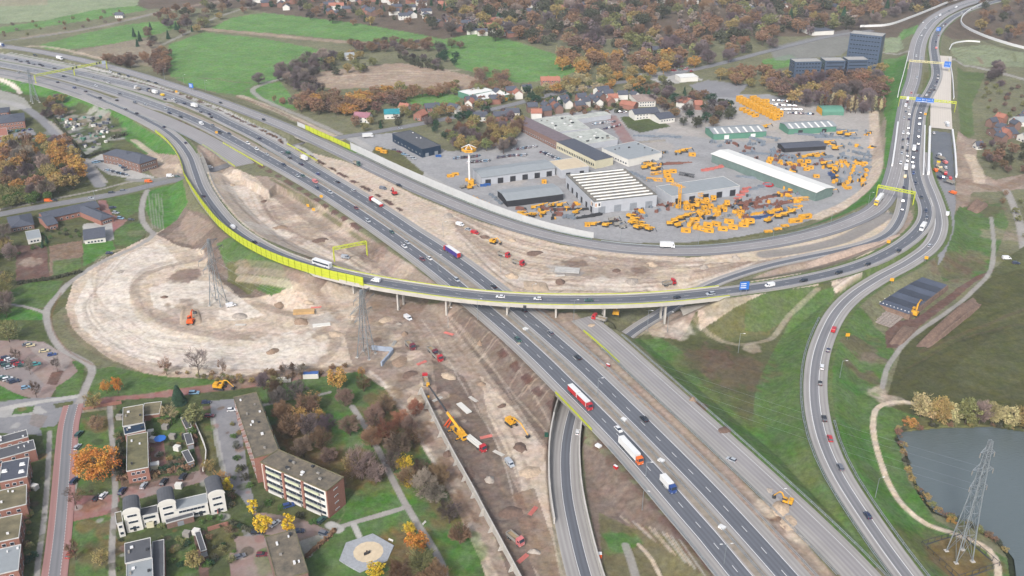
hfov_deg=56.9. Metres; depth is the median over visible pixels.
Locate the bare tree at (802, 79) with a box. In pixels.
[795,76,810,85]
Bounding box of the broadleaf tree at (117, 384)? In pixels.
[109,377,123,389]
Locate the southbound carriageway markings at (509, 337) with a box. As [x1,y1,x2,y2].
[3,63,752,575]
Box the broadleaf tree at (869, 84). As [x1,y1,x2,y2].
[860,79,875,88]
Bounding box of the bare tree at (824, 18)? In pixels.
[815,13,829,23]
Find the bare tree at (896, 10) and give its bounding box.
[889,6,900,15]
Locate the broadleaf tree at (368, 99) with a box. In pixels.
[356,96,371,109]
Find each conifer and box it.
[170,385,186,407]
[839,6,845,19]
[885,0,889,7]
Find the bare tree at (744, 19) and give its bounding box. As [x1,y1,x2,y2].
[739,15,752,23]
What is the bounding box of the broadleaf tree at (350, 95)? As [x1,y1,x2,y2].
[345,92,357,101]
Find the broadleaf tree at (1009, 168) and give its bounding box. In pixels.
[1004,165,1011,172]
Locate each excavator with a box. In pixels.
[186,309,196,324]
[212,380,234,390]
[390,187,397,195]
[489,238,501,244]
[505,415,529,437]
[612,308,619,316]
[772,491,793,505]
[911,299,922,317]
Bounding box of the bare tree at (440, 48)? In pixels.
[435,43,448,51]
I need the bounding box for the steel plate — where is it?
[554,266,579,273]
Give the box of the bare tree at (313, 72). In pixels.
[308,66,319,75]
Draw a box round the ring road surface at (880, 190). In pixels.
[0,0,966,255]
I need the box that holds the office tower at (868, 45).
[847,30,885,68]
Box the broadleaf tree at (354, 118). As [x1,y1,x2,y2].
[350,115,359,123]
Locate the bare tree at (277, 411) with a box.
[270,399,294,422]
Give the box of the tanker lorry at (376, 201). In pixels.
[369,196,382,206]
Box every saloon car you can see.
[3,365,14,369]
[38,348,48,352]
[269,519,280,527]
[614,425,622,432]
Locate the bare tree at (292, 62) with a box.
[289,59,297,64]
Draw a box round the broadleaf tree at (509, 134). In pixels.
[504,133,516,140]
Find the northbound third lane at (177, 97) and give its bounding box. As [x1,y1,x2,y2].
[0,54,465,261]
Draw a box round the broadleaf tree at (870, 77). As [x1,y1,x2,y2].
[867,74,878,81]
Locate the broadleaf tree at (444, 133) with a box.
[440,131,448,137]
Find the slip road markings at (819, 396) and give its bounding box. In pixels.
[809,164,941,575]
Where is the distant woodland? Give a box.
[443,0,941,63]
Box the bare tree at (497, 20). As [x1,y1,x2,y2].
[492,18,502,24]
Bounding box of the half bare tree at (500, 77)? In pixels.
[496,73,508,80]
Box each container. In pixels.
[278,377,290,382]
[303,371,318,378]
[681,227,690,232]
[687,220,693,226]
[689,217,699,221]
[693,222,699,229]
[697,225,706,230]
[703,221,712,227]
[704,227,713,232]
[711,220,721,226]
[718,226,727,230]
[724,218,733,223]
[728,224,737,229]
[738,222,748,226]
[744,218,754,222]
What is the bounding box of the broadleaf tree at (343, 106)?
[337,103,350,115]
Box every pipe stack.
[480,434,492,438]
[493,450,504,456]
[516,553,528,563]
[528,506,537,515]
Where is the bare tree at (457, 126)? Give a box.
[455,121,465,132]
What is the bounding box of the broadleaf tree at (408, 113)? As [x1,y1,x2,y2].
[404,109,412,117]
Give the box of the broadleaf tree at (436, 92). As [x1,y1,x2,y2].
[432,89,443,95]
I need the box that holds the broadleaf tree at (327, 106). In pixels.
[323,101,333,112]
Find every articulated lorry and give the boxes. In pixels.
[443,245,460,258]
[618,435,643,464]
[874,193,883,205]
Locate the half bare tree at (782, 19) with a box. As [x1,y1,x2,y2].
[778,15,787,25]
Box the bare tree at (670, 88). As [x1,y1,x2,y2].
[662,84,675,92]
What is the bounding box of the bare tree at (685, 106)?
[681,102,694,110]
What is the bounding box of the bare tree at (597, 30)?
[589,27,604,37]
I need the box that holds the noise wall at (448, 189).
[350,142,593,237]
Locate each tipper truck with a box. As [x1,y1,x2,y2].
[352,160,360,165]
[405,339,415,350]
[422,372,428,385]
[427,345,438,354]
[431,352,443,361]
[497,251,510,257]
[506,529,524,546]
[512,258,524,265]
[591,312,606,322]
[662,278,675,286]
[935,153,945,159]
[937,166,946,172]
[943,177,954,184]
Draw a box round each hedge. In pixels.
[16,269,82,284]
[47,107,84,156]
[82,149,113,157]
[111,132,128,138]
[115,443,123,471]
[115,463,194,480]
[151,413,182,422]
[158,461,186,469]
[229,519,255,534]
[304,528,336,558]
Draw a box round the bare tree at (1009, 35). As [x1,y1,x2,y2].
[1004,32,1013,40]
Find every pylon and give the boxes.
[15,69,43,103]
[198,238,228,307]
[350,287,376,360]
[943,439,994,564]
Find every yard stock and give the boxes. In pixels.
[515,206,526,210]
[552,212,562,215]
[553,207,563,211]
[562,214,572,217]
[664,202,672,206]
[707,215,715,219]
[787,205,797,209]
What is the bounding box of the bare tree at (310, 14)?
[305,12,314,17]
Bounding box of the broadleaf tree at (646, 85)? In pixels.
[643,83,653,90]
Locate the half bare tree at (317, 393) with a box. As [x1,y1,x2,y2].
[303,389,322,409]
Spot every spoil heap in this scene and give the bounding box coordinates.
[232,313,247,319]
[266,348,278,354]
[273,225,287,229]
[274,302,283,307]
[294,318,307,324]
[303,300,313,304]
[312,238,328,242]
[329,331,345,336]
[371,268,380,272]
[379,316,391,322]
[392,355,406,366]
[402,370,417,378]
[407,395,424,406]
[441,372,455,379]
[443,213,452,218]
[443,450,450,457]
[460,466,474,482]
[476,381,485,385]
[480,235,489,238]
[484,476,493,483]
[497,403,505,407]
[498,506,522,518]
[505,273,518,278]
[513,442,526,452]
[519,466,540,477]
[527,251,543,255]
[527,549,540,553]
[555,279,564,284]
[625,278,638,285]
[647,261,657,266]
[700,265,708,269]
[718,426,730,432]
[772,501,788,516]
[779,515,796,530]
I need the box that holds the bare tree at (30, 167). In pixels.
[16,161,36,175]
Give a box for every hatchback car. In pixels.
[21,385,30,389]
[26,343,34,346]
[47,352,56,356]
[73,443,81,449]
[92,494,99,501]
[98,491,107,498]
[139,482,147,488]
[201,400,210,403]
[204,413,214,417]
[227,407,235,411]
[233,553,245,559]
[256,551,267,556]
[295,528,304,533]
[726,456,736,462]
[863,511,871,518]
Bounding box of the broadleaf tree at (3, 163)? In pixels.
[0,160,12,172]
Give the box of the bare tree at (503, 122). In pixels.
[498,120,506,127]
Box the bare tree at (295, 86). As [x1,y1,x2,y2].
[290,80,302,90]
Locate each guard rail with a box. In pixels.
[106,101,226,160]
[262,146,465,279]
[356,153,591,239]
[507,314,764,575]
[537,308,817,575]
[601,212,855,245]
[602,347,838,574]
[607,445,717,575]
[621,334,888,575]
[800,317,891,575]
[833,420,929,575]
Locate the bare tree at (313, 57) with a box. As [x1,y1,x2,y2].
[307,54,320,61]
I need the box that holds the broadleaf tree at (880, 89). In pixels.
[872,84,891,96]
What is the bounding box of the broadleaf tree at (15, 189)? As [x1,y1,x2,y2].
[10,184,20,191]
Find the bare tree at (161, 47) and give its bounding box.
[156,45,166,56]
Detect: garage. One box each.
[165,512,194,528]
[180,417,191,430]
[181,449,194,467]
[184,432,193,449]
[194,531,207,557]
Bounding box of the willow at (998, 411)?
[983,401,1006,425]
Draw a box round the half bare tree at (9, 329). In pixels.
[0,318,18,341]
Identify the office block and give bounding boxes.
[788,58,821,80]
[820,57,845,80]
[843,56,868,77]
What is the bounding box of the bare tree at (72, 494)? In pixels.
[61,487,86,508]
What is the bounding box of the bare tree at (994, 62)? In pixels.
[990,60,1000,65]
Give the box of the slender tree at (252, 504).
[247,499,257,516]
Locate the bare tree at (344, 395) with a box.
[334,387,354,405]
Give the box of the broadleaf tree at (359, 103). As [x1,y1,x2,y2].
[354,97,366,111]
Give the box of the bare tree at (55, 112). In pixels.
[53,108,64,115]
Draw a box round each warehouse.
[472,159,555,183]
[550,157,588,178]
[602,141,661,166]
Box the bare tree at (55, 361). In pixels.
[49,357,60,371]
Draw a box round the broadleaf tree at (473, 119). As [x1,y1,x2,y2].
[468,114,480,123]
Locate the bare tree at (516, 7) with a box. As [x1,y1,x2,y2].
[510,3,524,12]
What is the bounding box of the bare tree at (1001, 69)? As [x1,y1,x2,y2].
[994,67,1005,74]
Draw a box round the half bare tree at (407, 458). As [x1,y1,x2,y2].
[394,452,413,468]
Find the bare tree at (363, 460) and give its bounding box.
[343,441,380,480]
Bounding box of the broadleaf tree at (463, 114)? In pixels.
[459,111,465,118]
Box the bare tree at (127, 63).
[124,60,135,67]
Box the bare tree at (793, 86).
[784,83,795,95]
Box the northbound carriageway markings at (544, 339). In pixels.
[8,57,798,575]
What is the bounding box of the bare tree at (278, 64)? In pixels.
[273,61,286,68]
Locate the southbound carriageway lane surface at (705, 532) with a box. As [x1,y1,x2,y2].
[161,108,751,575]
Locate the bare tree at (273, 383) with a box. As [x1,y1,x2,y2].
[263,378,286,397]
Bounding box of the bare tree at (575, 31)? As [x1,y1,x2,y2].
[565,26,577,34]
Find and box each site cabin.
[663,174,670,177]
[666,178,673,181]
[688,152,695,155]
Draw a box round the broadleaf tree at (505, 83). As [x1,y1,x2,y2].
[503,80,512,85]
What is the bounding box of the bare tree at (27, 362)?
[22,356,33,373]
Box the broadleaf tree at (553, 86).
[549,83,561,91]
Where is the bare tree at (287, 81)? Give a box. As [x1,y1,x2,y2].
[284,77,295,85]
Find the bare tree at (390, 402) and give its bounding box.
[374,393,396,413]
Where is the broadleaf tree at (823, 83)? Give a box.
[819,81,832,87]
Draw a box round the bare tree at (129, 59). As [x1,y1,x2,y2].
[125,54,133,61]
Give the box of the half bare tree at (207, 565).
[203,559,211,567]
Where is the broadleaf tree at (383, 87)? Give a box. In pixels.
[379,85,393,94]
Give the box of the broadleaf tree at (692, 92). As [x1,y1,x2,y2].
[688,89,699,96]
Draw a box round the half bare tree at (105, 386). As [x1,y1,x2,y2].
[98,380,112,391]
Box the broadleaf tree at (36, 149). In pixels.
[29,145,40,156]
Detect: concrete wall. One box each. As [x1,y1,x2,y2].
[891,121,898,165]
[923,125,925,174]
[927,126,930,174]
[949,40,979,49]
[951,129,957,177]
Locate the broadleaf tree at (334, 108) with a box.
[330,102,342,114]
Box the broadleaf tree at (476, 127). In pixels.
[469,124,479,132]
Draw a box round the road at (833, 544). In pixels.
[580,317,870,575]
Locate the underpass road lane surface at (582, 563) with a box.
[561,94,921,575]
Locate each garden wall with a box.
[195,422,206,471]
[207,522,228,530]
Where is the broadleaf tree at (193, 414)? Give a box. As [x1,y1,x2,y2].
[181,403,203,425]
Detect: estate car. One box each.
[2,376,12,381]
[8,378,19,383]
[10,359,20,364]
[69,477,78,484]
[74,430,83,437]
[117,487,126,494]
[159,478,167,485]
[178,473,187,480]
[188,390,199,394]
[250,528,262,534]
[282,502,294,508]
[317,515,326,524]
[318,529,328,535]
[514,336,521,341]
[573,354,581,359]
[639,415,648,421]
[706,291,714,295]
[821,415,826,421]
[826,435,832,441]
[836,463,844,470]
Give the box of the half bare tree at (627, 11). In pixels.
[622,6,634,15]
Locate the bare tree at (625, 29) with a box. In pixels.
[619,25,639,38]
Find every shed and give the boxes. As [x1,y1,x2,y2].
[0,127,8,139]
[30,483,38,490]
[115,414,122,419]
[146,521,154,527]
[147,428,153,435]
[149,436,155,442]
[150,461,159,469]
[161,423,168,429]
[168,433,176,439]
[173,444,181,451]
[174,482,182,488]
[182,529,191,537]
[191,527,200,535]
[497,183,563,206]
[705,124,766,139]
[777,141,826,152]
[779,120,836,133]
[816,105,843,115]
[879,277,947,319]
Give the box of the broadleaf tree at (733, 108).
[725,105,736,113]
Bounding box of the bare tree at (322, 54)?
[320,51,328,58]
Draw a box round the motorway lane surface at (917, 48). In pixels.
[913,0,980,61]
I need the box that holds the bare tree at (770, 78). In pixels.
[765,77,775,84]
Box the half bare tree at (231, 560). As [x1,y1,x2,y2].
[226,554,235,563]
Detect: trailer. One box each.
[568,383,592,410]
[788,217,802,223]
[798,213,811,218]
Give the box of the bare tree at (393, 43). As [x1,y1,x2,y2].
[390,40,398,45]
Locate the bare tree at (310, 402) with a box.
[294,393,319,415]
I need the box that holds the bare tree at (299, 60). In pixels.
[293,56,306,62]
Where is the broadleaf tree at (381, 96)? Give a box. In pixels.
[375,92,387,103]
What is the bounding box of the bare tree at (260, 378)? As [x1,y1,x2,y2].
[254,372,269,387]
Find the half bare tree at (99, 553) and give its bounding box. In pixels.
[91,547,109,565]
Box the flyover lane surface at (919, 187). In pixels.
[255,0,1001,302]
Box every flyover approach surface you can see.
[79,93,311,262]
[720,0,1000,296]
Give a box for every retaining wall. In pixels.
[548,412,554,523]
[578,421,604,575]
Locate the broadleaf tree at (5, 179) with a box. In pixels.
[0,173,11,185]
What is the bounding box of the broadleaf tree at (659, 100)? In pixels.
[655,96,667,107]
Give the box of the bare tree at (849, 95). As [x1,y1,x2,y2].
[845,94,861,105]
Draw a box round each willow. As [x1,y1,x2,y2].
[910,391,935,417]
[926,401,944,420]
[931,395,954,424]
[948,402,963,422]
[957,397,983,423]
[983,401,1006,425]
[1001,405,1023,426]
[1018,404,1023,428]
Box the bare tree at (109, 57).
[104,53,115,61]
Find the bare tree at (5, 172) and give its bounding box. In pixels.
[1,164,16,178]
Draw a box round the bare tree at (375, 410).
[363,401,384,426]
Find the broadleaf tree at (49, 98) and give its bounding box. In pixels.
[46,95,55,101]
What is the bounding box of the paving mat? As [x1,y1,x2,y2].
[876,311,902,327]
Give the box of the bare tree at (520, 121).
[516,118,527,131]
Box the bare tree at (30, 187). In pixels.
[24,182,35,192]
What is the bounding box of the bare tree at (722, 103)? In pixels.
[718,100,729,110]
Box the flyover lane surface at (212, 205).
[86,93,252,242]
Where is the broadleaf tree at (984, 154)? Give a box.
[982,149,991,156]
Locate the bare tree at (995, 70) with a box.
[987,68,998,75]
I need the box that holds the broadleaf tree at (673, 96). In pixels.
[669,93,680,103]
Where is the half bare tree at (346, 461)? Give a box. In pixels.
[341,451,358,471]
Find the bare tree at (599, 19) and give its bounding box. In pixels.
[590,14,602,21]
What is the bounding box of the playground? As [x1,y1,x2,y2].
[339,533,393,572]
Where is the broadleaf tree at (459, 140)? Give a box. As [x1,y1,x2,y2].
[453,136,466,151]
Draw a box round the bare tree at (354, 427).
[335,414,360,435]
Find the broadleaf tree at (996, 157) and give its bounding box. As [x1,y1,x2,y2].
[992,154,1002,162]
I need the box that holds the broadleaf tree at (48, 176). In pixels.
[46,171,61,188]
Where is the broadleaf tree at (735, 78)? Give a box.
[731,73,744,85]
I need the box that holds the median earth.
[166,104,766,575]
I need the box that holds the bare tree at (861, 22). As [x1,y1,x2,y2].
[855,19,868,28]
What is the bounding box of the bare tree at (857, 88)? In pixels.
[847,80,863,93]
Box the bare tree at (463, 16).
[458,13,466,19]
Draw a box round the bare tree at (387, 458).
[381,448,401,471]
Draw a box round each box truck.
[150,89,157,93]
[300,154,307,160]
[362,133,372,137]
[659,473,676,493]
[660,241,674,248]
[919,221,926,230]
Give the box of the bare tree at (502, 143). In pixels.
[496,138,509,153]
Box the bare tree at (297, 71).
[290,68,303,79]
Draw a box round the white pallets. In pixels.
[313,322,329,327]
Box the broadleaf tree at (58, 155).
[46,149,63,168]
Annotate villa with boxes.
[619,100,637,109]
[628,107,659,119]
[631,94,655,106]
[649,112,675,123]
[676,96,694,107]
[693,100,702,109]
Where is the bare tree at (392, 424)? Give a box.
[373,417,400,441]
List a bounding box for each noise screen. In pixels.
[155,130,363,285]
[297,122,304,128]
[305,125,349,148]
[860,0,955,26]
[897,52,908,97]
[949,57,953,98]
[960,0,1023,48]
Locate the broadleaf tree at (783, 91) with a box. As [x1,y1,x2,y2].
[773,83,792,97]
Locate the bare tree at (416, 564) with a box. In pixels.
[406,544,436,574]
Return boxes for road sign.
[739,281,749,294]
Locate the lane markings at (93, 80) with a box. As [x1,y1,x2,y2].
[0,60,165,102]
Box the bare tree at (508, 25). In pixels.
[501,20,515,33]
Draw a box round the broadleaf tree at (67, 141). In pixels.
[57,133,72,145]
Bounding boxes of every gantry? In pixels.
[34,61,107,82]
[332,241,367,261]
[875,185,915,204]
[898,96,956,111]
[908,60,950,69]
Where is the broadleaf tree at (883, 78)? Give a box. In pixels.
[875,75,894,85]
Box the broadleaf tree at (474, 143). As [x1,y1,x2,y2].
[469,140,480,149]
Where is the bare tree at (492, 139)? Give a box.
[489,136,498,147]
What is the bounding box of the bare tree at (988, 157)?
[985,153,993,161]
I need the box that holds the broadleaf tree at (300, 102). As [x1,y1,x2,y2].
[293,98,308,111]
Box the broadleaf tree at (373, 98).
[365,95,378,107]
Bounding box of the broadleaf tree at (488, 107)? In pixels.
[479,104,491,111]
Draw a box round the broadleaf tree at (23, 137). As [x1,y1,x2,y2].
[16,131,32,144]
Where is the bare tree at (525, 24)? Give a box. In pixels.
[514,19,530,27]
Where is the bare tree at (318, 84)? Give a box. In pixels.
[314,82,325,90]
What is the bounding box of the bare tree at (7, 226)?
[0,222,11,235]
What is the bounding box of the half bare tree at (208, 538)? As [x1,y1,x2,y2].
[205,532,212,539]
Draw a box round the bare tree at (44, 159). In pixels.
[33,153,51,167]
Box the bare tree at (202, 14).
[197,12,208,19]
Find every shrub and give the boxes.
[24,542,34,549]
[27,551,38,561]
[155,451,163,457]
[157,522,165,528]
[174,535,182,541]
[176,560,183,567]
[183,540,190,546]
[186,426,195,433]
[204,558,214,565]
[206,515,213,519]
[218,544,226,552]
[226,501,234,507]
[235,464,245,470]
[240,472,248,480]
[245,482,253,487]
[264,499,272,506]
[295,511,304,518]
[308,517,316,524]
[331,67,340,73]
[394,114,401,120]
[394,119,401,125]
[894,427,902,434]
[902,416,918,427]
[904,465,912,472]
[908,474,916,480]
[920,491,932,500]
[928,420,936,426]
[928,501,937,507]
[946,515,957,524]
[976,525,984,533]
[984,530,994,537]
[994,421,1002,427]
[1000,546,1009,552]
[1012,207,1019,212]
[1014,215,1022,220]
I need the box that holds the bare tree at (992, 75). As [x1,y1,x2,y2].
[986,70,999,81]
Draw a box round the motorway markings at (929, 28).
[913,2,970,61]
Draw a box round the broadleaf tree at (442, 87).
[437,85,447,95]
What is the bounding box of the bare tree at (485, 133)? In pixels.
[482,128,493,138]
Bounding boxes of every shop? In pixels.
[458,87,491,97]
[468,91,509,101]
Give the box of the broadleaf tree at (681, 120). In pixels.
[679,116,687,125]
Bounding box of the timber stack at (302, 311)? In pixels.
[293,308,314,314]
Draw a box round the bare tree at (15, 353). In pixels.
[8,347,20,360]
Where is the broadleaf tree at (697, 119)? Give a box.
[691,115,702,127]
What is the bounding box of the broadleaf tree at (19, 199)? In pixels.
[13,194,23,204]
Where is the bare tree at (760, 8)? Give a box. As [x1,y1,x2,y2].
[752,5,764,14]
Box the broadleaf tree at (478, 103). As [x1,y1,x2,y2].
[473,99,484,106]
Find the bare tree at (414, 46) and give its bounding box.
[409,42,419,50]
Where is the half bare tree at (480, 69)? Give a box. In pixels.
[476,68,485,76]
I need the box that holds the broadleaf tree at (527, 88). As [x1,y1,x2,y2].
[522,85,530,91]
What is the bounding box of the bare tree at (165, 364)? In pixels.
[157,355,171,373]
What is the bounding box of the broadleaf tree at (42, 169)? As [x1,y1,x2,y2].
[39,163,55,176]
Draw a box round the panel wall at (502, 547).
[417,387,521,575]
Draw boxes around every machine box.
[683,205,689,209]
[695,201,700,206]
[701,205,707,209]
[708,203,713,208]
[724,200,729,204]
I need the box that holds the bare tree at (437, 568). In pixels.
[416,557,450,575]
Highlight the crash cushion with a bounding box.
[718,524,725,529]
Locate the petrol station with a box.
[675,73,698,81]
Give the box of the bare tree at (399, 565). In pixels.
[385,557,412,575]
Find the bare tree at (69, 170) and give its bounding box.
[61,165,77,181]
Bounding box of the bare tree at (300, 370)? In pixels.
[295,362,305,378]
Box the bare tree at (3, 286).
[0,280,12,294]
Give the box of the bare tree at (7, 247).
[0,242,16,259]
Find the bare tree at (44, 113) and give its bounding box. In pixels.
[40,109,52,118]
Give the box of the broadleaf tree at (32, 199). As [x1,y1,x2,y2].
[24,193,35,204]
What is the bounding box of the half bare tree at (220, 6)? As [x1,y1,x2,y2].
[217,3,227,11]
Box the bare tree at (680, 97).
[675,96,687,102]
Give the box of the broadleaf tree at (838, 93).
[834,90,847,100]
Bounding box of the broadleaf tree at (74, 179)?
[63,173,79,188]
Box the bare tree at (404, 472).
[394,465,415,487]
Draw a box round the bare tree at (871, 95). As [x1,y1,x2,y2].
[860,90,878,103]
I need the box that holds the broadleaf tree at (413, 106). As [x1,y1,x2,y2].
[409,103,421,110]
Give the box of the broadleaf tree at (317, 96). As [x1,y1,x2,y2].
[309,93,320,98]
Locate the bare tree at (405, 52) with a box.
[402,50,408,56]
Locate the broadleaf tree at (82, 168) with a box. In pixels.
[69,161,87,180]
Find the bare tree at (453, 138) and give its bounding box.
[449,136,457,148]
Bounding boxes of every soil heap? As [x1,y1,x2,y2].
[180,308,201,324]
[524,281,548,291]
[805,234,899,268]
[890,325,916,345]
[916,298,980,347]
[967,199,987,213]
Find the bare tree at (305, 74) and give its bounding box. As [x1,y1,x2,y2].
[296,70,311,82]
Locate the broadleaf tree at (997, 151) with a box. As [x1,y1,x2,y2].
[992,148,1004,156]
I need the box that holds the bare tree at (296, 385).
[286,377,308,400]
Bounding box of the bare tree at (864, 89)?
[858,87,874,95]
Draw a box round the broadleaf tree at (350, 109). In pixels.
[345,104,359,113]
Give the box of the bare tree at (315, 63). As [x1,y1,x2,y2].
[308,61,319,67]
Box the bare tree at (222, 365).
[217,359,226,375]
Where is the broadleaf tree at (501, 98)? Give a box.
[495,95,505,101]
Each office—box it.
[0,107,10,114]
[0,113,25,129]
[103,149,131,164]
[119,152,157,172]
[392,130,440,157]
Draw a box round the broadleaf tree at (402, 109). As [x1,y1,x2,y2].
[398,105,409,114]
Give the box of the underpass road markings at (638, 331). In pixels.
[560,101,914,575]
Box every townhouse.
[115,511,125,537]
[122,494,143,532]
[141,504,159,527]
[156,486,175,523]
[175,493,209,516]
[204,475,226,514]
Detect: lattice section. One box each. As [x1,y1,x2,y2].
[646,177,662,181]
[650,171,661,175]
[678,171,694,177]
[694,198,711,203]
[792,196,809,200]
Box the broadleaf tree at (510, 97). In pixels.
[507,93,514,99]
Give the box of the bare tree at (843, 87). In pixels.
[830,82,851,96]
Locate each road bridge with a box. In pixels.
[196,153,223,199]
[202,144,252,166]
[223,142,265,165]
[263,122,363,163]
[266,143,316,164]
[555,391,591,430]
[583,330,639,362]
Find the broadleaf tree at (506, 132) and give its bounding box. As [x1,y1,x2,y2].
[503,128,513,135]
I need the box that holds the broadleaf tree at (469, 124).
[466,121,474,128]
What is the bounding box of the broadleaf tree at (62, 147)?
[55,145,68,157]
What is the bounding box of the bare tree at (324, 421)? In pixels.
[315,412,337,434]
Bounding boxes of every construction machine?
[459,183,469,188]
[529,212,539,216]
[548,201,558,206]
[556,202,568,206]
[572,208,583,214]
[590,221,601,225]
[602,222,613,227]
[608,216,620,220]
[614,221,626,226]
[619,223,631,228]
[626,213,636,218]
[628,219,639,224]
[630,216,641,220]
[633,224,644,229]
[641,164,653,169]
[644,226,656,231]
[651,166,662,170]
[666,220,678,225]
[671,216,684,222]
[674,220,686,227]
[678,214,690,219]
[681,147,693,152]
[684,212,697,217]
[763,215,776,222]
[767,209,781,214]
[774,212,788,218]
[781,211,795,216]
[787,208,802,213]
[820,160,833,164]
[824,140,835,144]
[826,163,838,168]
[831,145,844,149]
[836,130,848,134]
[845,132,856,136]
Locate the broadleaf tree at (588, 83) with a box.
[586,79,592,85]
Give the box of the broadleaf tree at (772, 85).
[766,78,781,90]
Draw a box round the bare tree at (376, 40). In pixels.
[372,38,380,44]
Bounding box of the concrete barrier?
[199,157,311,260]
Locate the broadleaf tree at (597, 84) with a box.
[592,81,603,87]
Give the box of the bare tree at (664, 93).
[660,89,670,97]
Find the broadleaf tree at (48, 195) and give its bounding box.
[42,191,51,198]
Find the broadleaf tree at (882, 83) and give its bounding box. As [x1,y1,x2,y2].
[872,80,886,88]
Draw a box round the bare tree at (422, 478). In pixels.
[409,466,438,497]
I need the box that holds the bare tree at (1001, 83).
[996,80,1004,85]
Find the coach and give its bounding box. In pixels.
[312,257,331,268]
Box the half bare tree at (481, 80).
[478,78,487,85]
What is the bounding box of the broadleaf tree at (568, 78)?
[562,75,573,83]
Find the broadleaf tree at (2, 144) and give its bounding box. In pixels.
[0,141,8,152]
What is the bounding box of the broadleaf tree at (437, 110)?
[434,106,444,116]
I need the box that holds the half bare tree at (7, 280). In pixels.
[0,270,14,285]
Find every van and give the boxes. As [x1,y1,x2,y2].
[225,302,235,307]
[341,254,349,258]
[371,277,380,282]
[403,313,411,320]
[456,221,463,226]
[470,229,478,234]
[504,457,514,467]
[765,281,774,286]
[831,326,836,332]
[1001,255,1011,259]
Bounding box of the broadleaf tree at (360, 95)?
[354,93,365,97]
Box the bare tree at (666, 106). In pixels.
[660,102,669,111]
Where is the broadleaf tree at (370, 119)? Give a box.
[365,116,373,124]
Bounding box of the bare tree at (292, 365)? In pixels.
[287,362,295,370]
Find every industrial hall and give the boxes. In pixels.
[566,168,656,213]
[656,176,739,203]
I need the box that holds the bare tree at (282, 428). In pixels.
[276,411,303,437]
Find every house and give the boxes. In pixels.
[0,429,28,447]
[0,439,37,469]
[0,457,32,491]
[0,484,29,519]
[0,513,25,549]
[0,544,24,575]
[7,213,34,231]
[25,229,40,243]
[37,215,57,230]
[39,201,99,221]
[80,205,113,224]
[83,227,105,243]
[114,12,124,17]
[122,404,145,429]
[123,422,145,442]
[124,537,152,563]
[126,432,150,483]
[126,558,153,575]
[144,401,162,420]
[152,539,165,575]
[260,0,268,6]
[277,0,283,7]
[282,2,289,9]
[328,2,343,9]
[342,6,351,12]
[344,51,353,59]
[353,111,372,122]
[364,6,375,13]
[367,8,377,15]
[384,107,399,118]
[388,8,399,14]
[390,3,402,9]
[398,12,409,19]
[398,102,410,112]
[405,0,415,3]
[407,4,415,10]
[408,10,416,18]
[413,108,427,120]
[420,8,431,14]
[423,101,439,113]
[434,18,443,26]
[447,102,461,113]
[455,24,463,31]
[460,19,470,24]
[463,94,476,102]
[465,97,474,108]
[467,27,476,34]
[473,110,487,120]
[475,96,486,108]
[477,27,487,35]
[488,93,500,104]
[492,86,502,92]
[492,110,507,120]
[504,85,516,95]
[504,107,519,117]
[506,30,516,37]
[512,88,522,99]
[521,83,532,92]
[526,101,537,112]
[530,107,541,118]
[540,75,549,85]
[540,100,551,106]
[540,105,551,116]
[549,75,560,84]
[549,97,556,108]
[553,101,563,113]
[557,93,569,104]
[563,97,572,108]
[573,99,585,110]
[575,91,587,100]
[578,96,590,106]
[588,93,596,103]
[593,85,609,93]
[593,96,602,106]
[594,90,606,101]
[602,88,613,97]
[606,95,615,106]
[607,92,618,102]
[617,89,628,99]
[628,89,638,98]
[651,46,659,54]
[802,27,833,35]
[830,3,837,10]
[972,140,983,149]
[985,116,998,127]
[986,126,1019,138]
[994,131,1008,142]
[995,112,1008,123]
[995,121,1007,127]
[1001,126,1011,138]
[1008,116,1023,126]
[1009,118,1021,129]
[1016,133,1023,141]
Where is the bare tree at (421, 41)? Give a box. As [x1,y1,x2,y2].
[417,38,428,46]
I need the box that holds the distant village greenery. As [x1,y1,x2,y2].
[236,0,505,26]
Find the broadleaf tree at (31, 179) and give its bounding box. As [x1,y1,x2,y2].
[23,174,44,185]
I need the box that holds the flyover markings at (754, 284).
[261,8,968,302]
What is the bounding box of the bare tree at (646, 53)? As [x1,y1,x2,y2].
[636,51,654,61]
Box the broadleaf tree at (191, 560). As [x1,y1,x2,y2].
[184,549,204,569]
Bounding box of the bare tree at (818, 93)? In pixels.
[811,90,831,104]
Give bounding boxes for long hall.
[511,116,571,148]
[556,138,612,168]
[711,149,834,200]
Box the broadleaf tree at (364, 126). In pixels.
[360,122,368,129]
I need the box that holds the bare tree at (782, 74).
[775,69,784,81]
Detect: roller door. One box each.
[510,176,515,181]
[522,174,527,179]
[598,206,604,212]
[614,204,620,211]
[630,203,636,209]
[645,201,651,207]
[716,192,721,197]
[730,189,735,195]
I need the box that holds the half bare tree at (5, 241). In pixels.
[0,237,13,249]
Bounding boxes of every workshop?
[532,115,589,132]
[562,128,617,147]
[573,111,610,122]
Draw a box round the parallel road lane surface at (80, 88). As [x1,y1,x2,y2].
[0,69,111,98]
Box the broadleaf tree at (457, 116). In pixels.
[454,112,461,121]
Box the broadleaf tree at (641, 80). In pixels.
[635,75,645,83]
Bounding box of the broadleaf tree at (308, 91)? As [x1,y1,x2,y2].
[301,88,313,95]
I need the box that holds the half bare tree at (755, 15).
[746,8,761,24]
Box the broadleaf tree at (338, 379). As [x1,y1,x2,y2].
[327,365,347,390]

